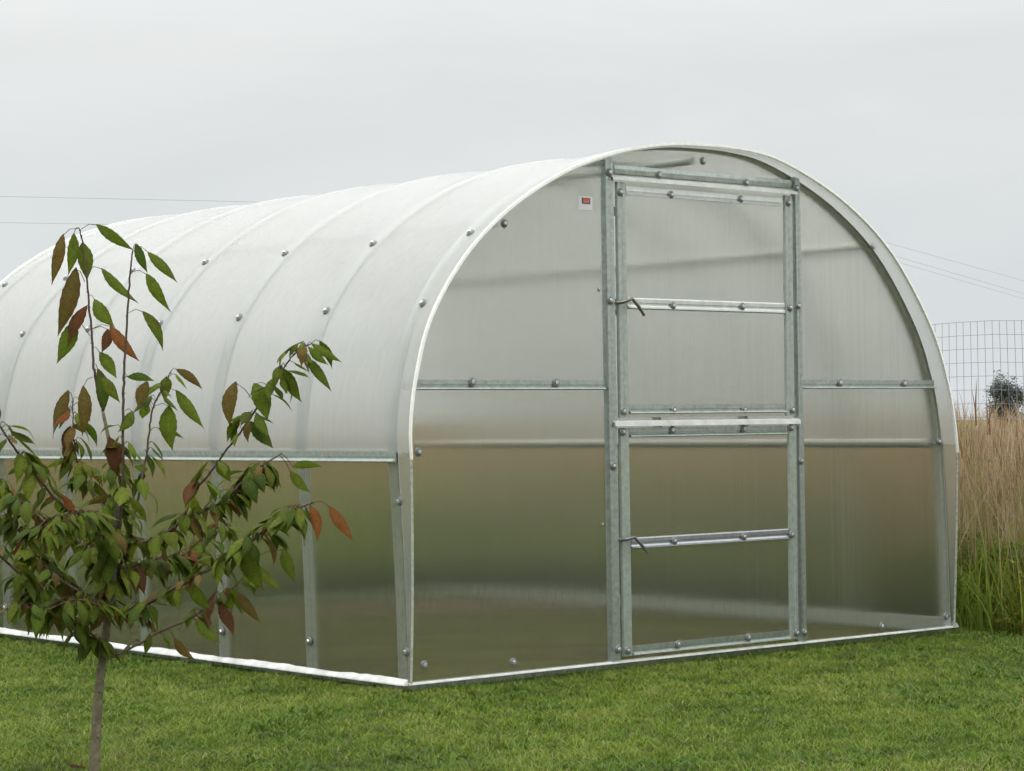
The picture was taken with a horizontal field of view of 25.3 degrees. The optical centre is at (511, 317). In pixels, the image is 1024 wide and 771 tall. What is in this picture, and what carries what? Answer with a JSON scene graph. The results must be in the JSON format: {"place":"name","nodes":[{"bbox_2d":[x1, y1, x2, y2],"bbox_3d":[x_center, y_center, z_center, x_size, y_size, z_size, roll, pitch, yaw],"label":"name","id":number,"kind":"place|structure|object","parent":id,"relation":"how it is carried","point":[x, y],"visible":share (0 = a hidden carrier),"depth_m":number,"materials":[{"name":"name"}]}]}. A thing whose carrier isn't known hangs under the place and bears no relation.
{"place":"outdoors","nodes":[
{"label":"outdoors","id":0,"kind":"place"},
{"bbox_2d":[3,607,939,690],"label":"soil","id":1,"kind":"structure","parent":0,"point":[666,653],"depth_m":11.02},
{"bbox_2d":[0,142,958,690],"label":"greenhouse","id":2,"kind":"object","parent":1,"relation":"on","point":[674,396],"visible":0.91,"depth_m":10.60,"materials":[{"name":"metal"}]},
{"bbox_2d":[615,182,794,417],"bbox_3d":[0.932,-0.073,10.756,1.203,1.079,0.059,2,-3,-40],"label":"door","id":3,"kind":"structure","parent":2,"relation":"in","point":[704,301],"depth_m":10.76,"materials":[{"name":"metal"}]},
{"bbox_2d":[613,418,800,656],"bbox_3d":[0.942,1.010,10.704,1.235,1.068,0.059,2,-3,-40],"label":"door","id":4,"kind":"structure","parent":2,"relation":"in","point":[708,515],"depth_m":10.71,"materials":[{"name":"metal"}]},
{"bbox_2d":[0,420,1023,770],"bbox_3d":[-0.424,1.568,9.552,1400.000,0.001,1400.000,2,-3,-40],"label":"ground","id":5,"kind":"structure","parent":0,"point":[392,762],"depth_m":8.58,"materials":[{"name":"green plant"}]},
{"bbox_2d":[69,764,85,767],"bbox_3d":[-1.377,1.422,7.231,0.058,0.015,0.016,0,-3,-11],"label":"fallen leaf","id":6,"kind":"object","parent":5,"relation":"on","point":[74,766],"visible":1,"depth_m":7.23,"materials":[{"name":"brown plant"}]},
{"bbox_2d":[0,224,353,770],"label":"cherry sapling","id":7,"kind":"object","parent":5,"relation":"on","point":[98,552],"visible":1,"depth_m":7.25,"materials":[{"name":"green plant"}]},
{"bbox_2d":[932,320,1023,583],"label":"wire fence","id":8,"kind":"object","parent":5,"relation":"on","point":[971,376],"visible":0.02,"depth_m":12.63,"materials":[{"name":"grey metal"}]},
{"bbox_2d":[983,369,1023,428],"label":"distant tree","id":9,"kind":"object","parent":5,"relation":"on","point":[1006,393],"visible":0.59,"depth_m":149.73,"materials":[{"name":"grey plant"}]},
{"bbox_2d":[0,0,1023,419],"label":"sky","id":10,"kind":"structure","parent":0,"point":[911,112],"materials":[{"name":"grey"}]},
{"bbox_2d":[930,384,1023,636],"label":"tall grass","id":11,"kind":"structure","parent":0,"point":[995,597],"depth_m":12.39,"materials":[{"name":"beige plant"}]},
{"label":"utility pole","id":12,"kind":"object","parent":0,"visible":0},
{"bbox_2d":[0,196,242,201],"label":"power line","id":13,"kind":"object","parent":12,"relation":"attached to","point":[139,199],"visible":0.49,"depth_m":75.00,"materials":[{"name":"grey metal"}]}
]}

